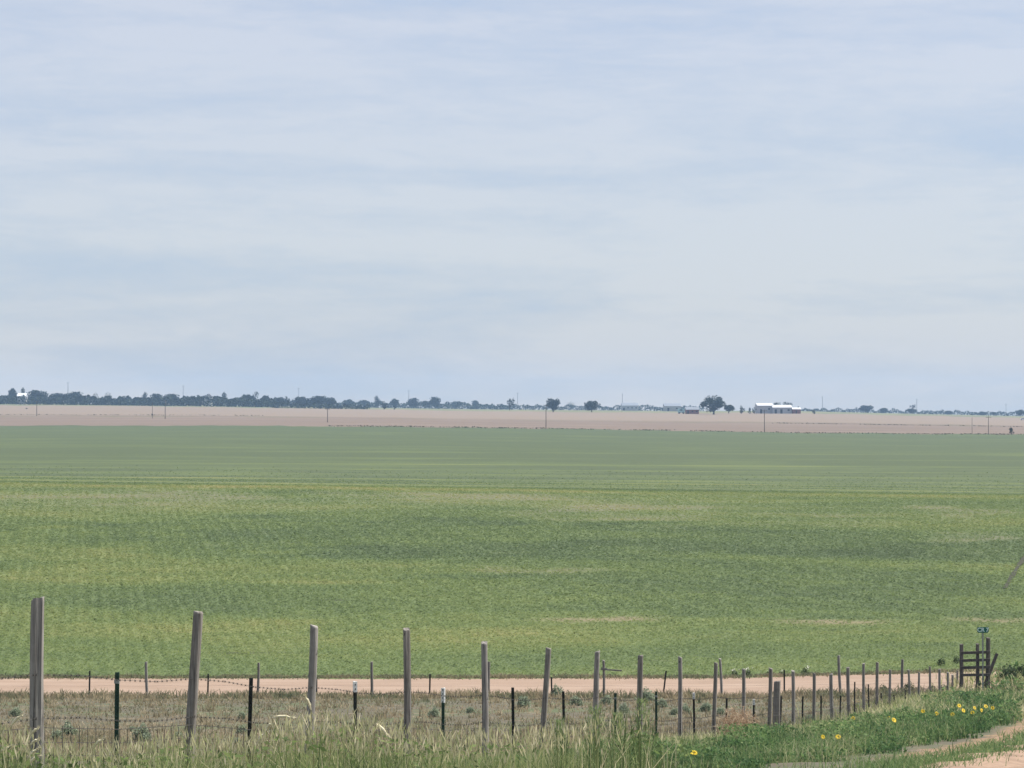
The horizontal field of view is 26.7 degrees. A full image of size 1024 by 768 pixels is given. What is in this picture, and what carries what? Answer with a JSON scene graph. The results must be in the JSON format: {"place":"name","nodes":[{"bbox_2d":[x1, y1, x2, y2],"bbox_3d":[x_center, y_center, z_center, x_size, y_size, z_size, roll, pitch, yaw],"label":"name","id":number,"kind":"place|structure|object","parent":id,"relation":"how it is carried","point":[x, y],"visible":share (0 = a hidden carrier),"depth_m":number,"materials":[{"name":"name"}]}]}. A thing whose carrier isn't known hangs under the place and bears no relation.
{"place":"outdoors","nodes":[
{"label":"outdoors","id":0,"kind":"place"},
{"bbox_2d":[0,706,731,767],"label":"tall grass","id":1,"kind":"structure","parent":0,"point":[363,760],"depth_m":17.53,"materials":[{"name":"green plant"}]},
{"bbox_2d":[0,671,1020,695],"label":"gravel road","id":2,"kind":"structure","parent":0,"point":[419,684],"depth_m":94.08,"materials":[{"name":"beige gravel"}]},
{"bbox_2d":[999,661,1019,678],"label":"roadside weed","id":3,"kind":"object","parent":2,"relation":"on","point":[1010,670],"visible":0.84,"depth_m":92.86,"materials":[{"name":"green plant"}]},
{"bbox_2d":[1016,664,1023,676],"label":"roadside weed","id":4,"kind":"object","parent":2,"relation":"on","point":[1019,668],"visible":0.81,"depth_m":93.83,"materials":[{"name":"green plant"}]},
{"bbox_2d":[0,425,1023,678],"bbox_3d":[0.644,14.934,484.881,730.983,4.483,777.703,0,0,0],"label":"crop field","id":5,"kind":"structure","parent":0,"point":[330,453],"depth_m":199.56,"materials":[{"name":"green plant"}]},
{"bbox_2d":[0,667,1021,699],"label":"verge weeds","id":6,"kind":"object","parent":5,"relation":"on","point":[400,695],"visible":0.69,"depth_m":89.14,"materials":[{"name":"green plant"}]},
{"bbox_2d":[741,667,752,674],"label":"flowering weed","id":7,"kind":"object","parent":5,"relation":"on","point":[746,673],"visible":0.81,"depth_m":97.18,"materials":[{"name":"white plant"}]},
{"bbox_2d":[801,667,809,673],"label":"flowering weed","id":8,"kind":"object","parent":5,"relation":"on","point":[805,669],"visible":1,"depth_m":97.17,"materials":[{"name":"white plant"}]},
{"bbox_2d":[937,657,945,665],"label":"roadside weed","id":9,"kind":"object","parent":5,"relation":"on","point":[939,661],"visible":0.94,"depth_m":99.88,"materials":[{"name":"green plant"}]},
{"bbox_2d":[952,655,959,663],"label":"roadside weed","id":10,"kind":"object","parent":5,"relation":"on","point":[958,660],"visible":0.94,"depth_m":100.84,"materials":[{"name":"green plant"}]},
{"bbox_2d":[1003,556,1023,587],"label":"wheel track","id":11,"kind":"structure","parent":5,"relation":"on","point":[1020,562],"depth_m":152.99,"materials":[{"name":"soil"}]},
{"bbox_2d":[0,405,1023,434],"bbox_3d":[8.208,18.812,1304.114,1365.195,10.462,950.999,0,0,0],"label":"fallow field","id":12,"kind":"structure","parent":0,"point":[317,417],"depth_m":1162.42,"materials":[{"name":"soil"}]},
{"bbox_2d":[272,401,369,408],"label":"hedge","id":13,"kind":"object","parent":12,"relation":"on","point":[326,406],"visible":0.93,"depth_m":1723.46,"materials":[{"name":"green plant"}]},
{"bbox_2d":[546,398,560,411],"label":"broadleaf tree","id":14,"kind":"object","parent":12,"relation":"on","point":[552,404],"visible":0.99,"depth_m":1647.53,"materials":[{"name":"green plant"}]},
{"bbox_2d":[328,425,1021,434],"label":"field margin","id":15,"kind":"object","parent":12,"relation":"on","point":[663,430],"visible":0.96,"depth_m":848.11,"materials":[{"name":"plant"}]},
{"bbox_2d":[685,407,698,413],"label":"farmhouse","id":16,"kind":"object","parent":12,"relation":"on","point":[691,410],"visible":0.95,"depth_m":1595.39,"materials":[{"name":"grey metal"}]},
{"bbox_2d":[700,395,726,413],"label":"broadleaf tree","id":17,"kind":"object","parent":12,"relation":"on","point":[714,404],"visible":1,"depth_m":1557.65,"materials":[{"name":"green plant"}]},
{"bbox_2d":[724,405,733,412],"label":"broadleaf tree","id":18,"kind":"object","parent":12,"relation":"on","point":[728,408],"visible":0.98,"depth_m":1637.67,"materials":[{"name":"green plant"}]},
{"bbox_2d":[755,403,772,413],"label":"barn","id":19,"kind":"structure","parent":12,"relation":"on","point":[762,407],"depth_m":1631.91,"materials":[{"name":"grey metal"}]},
{"bbox_2d":[772,405,791,413],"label":"barn","id":20,"kind":"structure","parent":12,"relation":"on","point":[781,409],"depth_m":1627.89,"materials":[{"name":"grey metal"}]},
{"bbox_2d":[792,407,800,413],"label":"shed","id":21,"kind":"structure","parent":12,"relation":"on","point":[796,410],"depth_m":1625.90,"materials":[{"name":"white metal"}]},
{"bbox_2d":[777,422,1021,426],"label":"fallow ridge weeds","id":22,"kind":"object","parent":12,"relation":"on","point":[890,424],"visible":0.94,"depth_m":1129.95,"materials":[{"name":"plant"}]},
{"bbox_2d":[0,690,1023,767],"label":"pasture","id":23,"kind":"structure","parent":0,"point":[986,735],"depth_m":68.17,"materials":[{"name":"green plant"}]},
{"bbox_2d":[8,707,22,716],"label":"sagebrush","id":24,"kind":"object","parent":23,"relation":"on","point":[16,711],"visible":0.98,"depth_m":67.61,"materials":[{"name":"green plant"}]},
{"bbox_2d":[6,711,24,760],"bbox_3d":[-3.683,2.822,15.978,0.186,0.824,0.036,0,0,25],"label":"grass stalk","id":25,"kind":"object","parent":23,"relation":"on","point":[16,719],"depth_m":15.96,"materials":[{"name":"plant"}]},
{"bbox_2d":[27,725,39,767],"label":"grass stalk","id":26,"kind":"object","parent":23,"relation":"on","point":[34,730],"depth_m":16.16,"materials":[{"name":"plant"}]},
{"bbox_2d":[27,746,40,759],"bbox_3d":[-3.425,2.853,15.377,0.177,0.578,0.035,0,0,28],"label":"grass stalk","id":27,"kind":"object","parent":23,"relation":"on","point":[33,752],"depth_m":15.36,"materials":[{"name":"plant"}]},
{"bbox_2d":[29,737,41,752],"bbox_3d":[-3.539,2.918,15.976,0.161,0.636,0.037,0,0,31],"label":"grass stalk","id":28,"kind":"object","parent":23,"relation":"on","point":[35,740],"depth_m":15.96,"materials":[{"name":"plant"}]},
{"bbox_2d":[51,729,63,738],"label":"sagebrush","id":29,"kind":"object","parent":23,"relation":"on","point":[57,733],"visible":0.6,"depth_m":51.45,"materials":[{"name":"green plant"}]},
{"bbox_2d":[58,720,78,735],"bbox_3d":[-10.943,8.545,53.445,0.528,0.488,0.485,0,0,-26],"label":"sagebrush","id":30,"kind":"object","parent":23,"relation":"on","point":[69,730],"visible":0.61,"depth_m":53.38,"materials":[{"name":"green plant"}]},
{"bbox_2d":[90,737,103,767],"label":"grass stalk","id":31,"kind":"object","parent":23,"relation":"on","point":[99,741],"depth_m":15.46,"materials":[{"name":"plant"}]},
{"bbox_2d":[132,722,152,740],"bbox_3d":[-8.513,8.063,49.914,0.536,0.495,0.493,0,-1,42],"label":"sagebrush","id":32,"kind":"object","parent":23,"relation":"on","point":[137,732],"visible":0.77,"depth_m":49.87,"materials":[{"name":"green plant"}]},
{"bbox_2d":[236,723,247,733],"bbox_3d":[-7.030,8.979,56.156,0.310,0.312,0.338,0,0,20],"label":"sagebrush","id":33,"kind":"object","parent":23,"relation":"on","point":[240,729],"visible":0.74,"depth_m":56.15,"materials":[{"name":"green plant"}]},
{"bbox_2d":[237,712,247,719],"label":"sagebrush","id":34,"kind":"object","parent":23,"relation":"on","point":[242,714],"visible":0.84,"depth_m":65.65,"materials":[{"name":"green plant"}]},
{"bbox_2d":[265,720,273,761],"bbox_3d":[-1.744,2.780,15.478,0.034,0.768,0.127,0,-1,-45],"label":"grass stalk","id":35,"kind":"object","parent":23,"relation":"on","point":[268,725],"depth_m":15.48,"materials":[{"name":"plant"}]},
{"bbox_2d":[264,715,295,766],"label":"grass stalk","id":36,"kind":"object","parent":23,"relation":"on","point":[280,716],"depth_m":15.17,"materials":[{"name":"plant"}]},
{"bbox_2d":[304,692,313,767],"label":"grass stalk","id":37,"kind":"object","parent":23,"relation":"on","point":[308,702],"depth_m":15.18,"materials":[{"name":"plant"}]},
{"bbox_2d":[329,717,340,766],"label":"grass stalk","id":38,"kind":"object","parent":23,"relation":"on","point":[337,723],"depth_m":15.47,"materials":[{"name":"plant"}]},
{"bbox_2d":[370,723,389,766],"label":"grass stalk","id":39,"kind":"object","parent":23,"relation":"on","point":[383,730],"depth_m":15.27,"materials":[{"name":"plant"}]},
{"bbox_2d":[427,706,439,716],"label":"sagebrush","id":40,"kind":"object","parent":23,"relation":"on","point":[435,712],"visible":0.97,"depth_m":67.07,"materials":[{"name":"green plant"}]},
{"bbox_2d":[465,706,475,712],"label":"sagebrush","id":41,"kind":"object","parent":23,"relation":"on","point":[469,709],"visible":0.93,"depth_m":69.57,"materials":[{"name":"green plant"}]},
{"bbox_2d":[0,597,958,767],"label":"wire fence","id":42,"kind":"object","parent":23,"relation":"on","point":[37,718],"visible":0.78,"depth_m":28.14,"materials":[{"name":"grey wood"}]},
{"bbox_2d":[89,655,917,696],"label":"roadside fence","id":43,"kind":"object","parent":23,"relation":"on","point":[721,685],"visible":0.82,"depth_m":89.27,"materials":[{"name":"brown wood"}]},
{"bbox_2d":[517,695,530,707],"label":"sagebrush","id":44,"kind":"object","parent":23,"relation":"on","point":[523,702],"visible":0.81,"depth_m":73.58,"materials":[{"name":"green plant"}]},
{"bbox_2d":[550,684,563,695],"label":"sagebrush","id":45,"kind":"object","parent":23,"relation":"on","point":[555,692],"visible":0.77,"depth_m":89.34,"materials":[{"name":"green plant"}]},
{"bbox_2d":[545,715,572,767],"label":"feathery weed","id":46,"kind":"object","parent":23,"relation":"on","point":[560,724],"visible":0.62,"depth_m":18.95,"materials":[{"name":"green plant"}]},
{"bbox_2d":[569,695,583,705],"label":"sagebrush","id":47,"kind":"object","parent":23,"relation":"on","point":[575,702],"visible":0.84,"depth_m":74.88,"materials":[{"name":"green plant"}]},
{"bbox_2d":[576,702,612,767],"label":"feathery weed","id":48,"kind":"object","parent":23,"relation":"on","point":[598,733],"visible":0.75,"depth_m":19.46,"materials":[{"name":"green plant"}]},
{"bbox_2d":[599,695,612,703],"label":"sagebrush","id":49,"kind":"object","parent":23,"relation":"on","point":[608,701],"visible":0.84,"depth_m":76.50,"materials":[{"name":"green plant"}]},
{"bbox_2d":[605,710,632,767],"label":"feathery weed","id":50,"kind":"object","parent":23,"relation":"on","point":[622,738],"visible":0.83,"depth_m":18.47,"materials":[{"name":"green plant"}]},
{"bbox_2d":[618,702,628,712],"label":"sagebrush","id":51,"kind":"object","parent":23,"relation":"on","point":[624,708],"visible":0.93,"depth_m":70.11,"materials":[{"name":"green plant"}]},
{"bbox_2d":[635,686,654,702],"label":"sagebrush","id":52,"kind":"object","parent":23,"relation":"on","point":[649,695],"visible":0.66,"depth_m":78.41,"materials":[{"name":"green plant"}]},
{"bbox_2d":[628,693,661,767],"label":"feathery weed","id":53,"kind":"object","parent":23,"relation":"on","point":[638,725],"visible":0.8,"depth_m":20.46,"materials":[{"name":"green plant"}]},
{"bbox_2d":[657,698,667,707],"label":"sagebrush","id":54,"kind":"object","parent":23,"relation":"on","point":[663,703],"visible":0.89,"depth_m":73.57,"materials":[{"name":"green plant"}]},
{"bbox_2d":[669,708,677,714],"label":"sagebrush","id":55,"kind":"object","parent":23,"relation":"on","point":[674,711],"visible":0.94,"depth_m":68.56,"materials":[{"name":"green plant"}]},
{"bbox_2d":[682,703,692,713],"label":"sagebrush","id":56,"kind":"object","parent":23,"relation":"on","point":[686,708],"visible":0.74,"depth_m":69.07,"materials":[{"name":"green plant"}]},
{"bbox_2d":[367,660,1023,767],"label":"green weeds","id":57,"kind":"object","parent":23,"relation":"on","point":[863,734],"visible":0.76,"depth_m":40.11,"materials":[{"name":"green plant"}]},
{"bbox_2d":[698,702,711,711],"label":"sagebrush","id":58,"kind":"object","parent":23,"relation":"on","point":[703,706],"visible":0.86,"depth_m":70.66,"materials":[{"name":"green plant"}]},
{"bbox_2d":[716,707,724,714],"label":"sagebrush","id":59,"kind":"object","parent":23,"relation":"on","point":[718,710],"visible":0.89,"depth_m":68.57,"materials":[{"name":"green plant"}]},
{"bbox_2d":[712,705,759,738],"bbox_3d":[4.378,6.695,41.957,0.920,0.979,0.882,0,-1,-34],"label":"tumbleweed","id":60,"kind":"object","parent":23,"relation":"on","point":[743,720],"visible":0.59,"depth_m":41.89,"materials":[{"name":"brown plant"}]},
{"bbox_2d":[518,667,1023,750],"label":"straw grass","id":61,"kind":"structure","parent":23,"relation":"on","point":[900,700],"depth_m":70.35,"materials":[{"name":"plant"}]},
{"bbox_2d":[805,714,811,722],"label":"sagebrush","id":62,"kind":"object","parent":23,"relation":"on","point":[807,716],"visible":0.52,"depth_m":63.77,"materials":[{"name":"green plant"}]},
{"bbox_2d":[959,637,997,689],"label":"corner panel","id":63,"kind":"object","parent":23,"relation":"on","point":[988,667],"visible":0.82,"depth_m":89.84,"materials":[{"name":"grey wood"}]},
{"bbox_2d":[977,627,988,689],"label":"road sign","id":64,"kind":"object","parent":23,"relation":"on","point":[982,630],"visible":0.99,"depth_m":88.90,"materials":[{"name":"metal"}]},
{"bbox_2d":[0,403,1023,417],"bbox_3d":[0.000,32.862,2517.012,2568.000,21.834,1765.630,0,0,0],"label":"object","id":65,"kind":"structure","parent":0,"point":[646,411],"depth_m":1809.09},
{"bbox_2d":[8,388,16,396],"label":"broadleaf tree","id":66,"kind":"object","parent":65,"relation":"on","point":[12,391],"visible":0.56,"depth_m":2048.31,"materials":[{"name":"green plant"}]},
{"bbox_2d":[17,393,27,404],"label":"house","id":67,"kind":"structure","parent":65,"relation":"on","point":[25,396],"depth_m":1825.47,"materials":[{"name":"grey metal"}]},
{"bbox_2d":[26,390,48,397],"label":"broadleaf tree","id":68,"kind":"object","parent":65,"relation":"on","point":[35,393],"visible":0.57,"depth_m":1947.25,"materials":[{"name":"green plant"}]},
{"bbox_2d":[49,393,62,399],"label":"broadleaf tree","id":69,"kind":"object","parent":65,"relation":"on","point":[58,395],"visible":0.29,"depth_m":1977.63,"materials":[{"name":"green plant"}]},
{"bbox_2d":[66,391,83,396],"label":"broadleaf tree","id":70,"kind":"object","parent":65,"relation":"on","point":[71,394],"visible":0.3,"depth_m":1958.69,"materials":[{"name":"green plant"}]},
{"bbox_2d":[0,394,276,406],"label":"treeline","id":71,"kind":"object","parent":65,"relation":"on","point":[171,400],"visible":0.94,"depth_m":1823.07,"materials":[{"name":"green plant"}]},
{"bbox_2d":[150,393,162,397],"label":"broadleaf tree","id":72,"kind":"object","parent":65,"relation":"on","point":[155,395],"visible":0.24,"depth_m":1978.06,"materials":[{"name":"green plant"}]},
{"bbox_2d":[163,393,179,397],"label":"broadleaf tree","id":73,"kind":"object","parent":65,"relation":"on","point":[174,395],"visible":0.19,"depth_m":1998.98,"materials":[{"name":"green plant"}]},
{"bbox_2d":[204,394,212,405],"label":"house","id":74,"kind":"structure","parent":65,"relation":"on","point":[209,400],"depth_m":1830.45,"materials":[{"name":"grey"}]},
{"bbox_2d":[248,392,258,406],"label":"thin crowned tree","id":75,"kind":"object","parent":65,"relation":"on","point":[255,394],"visible":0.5,"depth_m":1950.80,"materials":[{"name":"green plant"}]},
{"bbox_2d":[273,397,284,403],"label":"broadleaf tree","id":76,"kind":"object","parent":65,"relation":"on","point":[279,399],"visible":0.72,"depth_m":1978.65,"materials":[{"name":"green plant"}]},
{"bbox_2d":[291,396,309,404],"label":"broadleaf tree","id":77,"kind":"object","parent":65,"relation":"on","point":[301,400],"visible":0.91,"depth_m":1996.89,"materials":[{"name":"green plant"}]},
{"bbox_2d":[308,395,327,403],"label":"broadleaf tree","id":78,"kind":"object","parent":65,"relation":"on","point":[320,399],"visible":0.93,"depth_m":1995.70,"materials":[{"name":"green plant"}]},
{"bbox_2d":[325,397,336,406],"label":"broadleaf tree","id":79,"kind":"object","parent":65,"relation":"on","point":[331,400],"visible":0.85,"depth_m":2017.55,"materials":[{"name":"green plant"}]},
{"bbox_2d":[374,396,379,407],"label":"broadleaf tree","id":80,"kind":"object","parent":65,"relation":"on","point":[376,402],"visible":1,"depth_m":2299.53,"materials":[{"name":"green plant"}]},
{"bbox_2d":[390,398,398,406],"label":"broadleaf tree","id":81,"kind":"object","parent":65,"relation":"on","point":[394,402],"visible":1,"depth_m":2297.64,"materials":[{"name":"green plant"}]},
{"bbox_2d":[284,398,511,409],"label":"treeline","id":82,"kind":"object","parent":65,"relation":"on","point":[468,406],"visible":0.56,"depth_m":2377.03,"materials":[{"name":"green plant"}]},
{"bbox_2d":[407,398,419,406],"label":"broadleaf tree","id":83,"kind":"object","parent":65,"relation":"on","point":[414,401],"visible":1,"depth_m":2348.43,"materials":[{"name":"green plant"}]},
{"bbox_2d":[429,396,440,408],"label":"broadleaf tree","id":84,"kind":"object","parent":65,"relation":"on","point":[434,400],"visible":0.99,"depth_m":2347.44,"materials":[{"name":"green plant"}]},
{"bbox_2d":[507,399,514,409],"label":"thin crowned tree","id":85,"kind":"object","parent":65,"relation":"on","point":[509,401],"visible":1,"depth_m":1899.16,"materials":[{"name":"green plant"}]},
{"bbox_2d":[584,400,600,411],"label":"broadleaf tree","id":86,"kind":"object","parent":65,"relation":"on","point":[590,405],"visible":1,"depth_m":1678.27,"materials":[{"name":"green plant"}]},
{"bbox_2d":[512,404,703,410],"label":"treeline","id":87,"kind":"object","parent":65,"relation":"on","point":[544,407],"visible":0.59,"depth_m":2450.77,"materials":[{"name":"green plant"}]},
{"bbox_2d":[621,403,637,410],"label":"warehouse","id":88,"kind":"structure","parent":65,"relation":"on","point":[629,406],"depth_m":2289.87,"materials":[{"name":"grey metal"}]},
{"bbox_2d":[663,404,680,410],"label":"warehouse","id":89,"kind":"structure","parent":65,"relation":"on","point":[671,407],"depth_m":1990.90,"materials":[{"name":"grey metal"}]},
{"bbox_2d":[858,405,873,412],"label":"broadleaf tree","id":90,"kind":"object","parent":65,"relation":"on","point":[866,408],"visible":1,"depth_m":2296.80,"materials":[{"name":"green plant"}]},
{"bbox_2d":[880,408,888,411],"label":"broadleaf tree","id":91,"kind":"object","parent":65,"relation":"on","point":[884,410],"visible":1,"depth_m":2397.41,"materials":[{"name":"green plant"}]},
{"bbox_2d":[906,409,916,413],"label":"broadleaf tree","id":92,"kind":"object","parent":65,"relation":"on","point":[912,410],"visible":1,"depth_m":2298.11,"materials":[{"name":"green plant"}]},
{"bbox_2d":[801,407,1023,415],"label":"treeline","id":93,"kind":"object","parent":65,"relation":"on","point":[916,412],"visible":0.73,"depth_m":2595.98,"materials":[{"name":"green plant"}]},
{"bbox_2d":[1015,410,1023,414],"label":"broadleaf tree","id":94,"kind":"object","parent":65,"relation":"on","point":[1019,412],"visible":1,"depth_m":2298.55,"materials":[{"name":"green plant"}]},
{"bbox_2d":[0,0,1023,415],"label":"sky","id":95,"kind":"structure","parent":0,"point":[746,203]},
{"bbox_2d":[920,744,1023,767],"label":"dirt lane","id":96,"kind":"structure","parent":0,"point":[1014,761],"depth_m":29.84,"materials":[{"name":"beige soil"}]}
]}

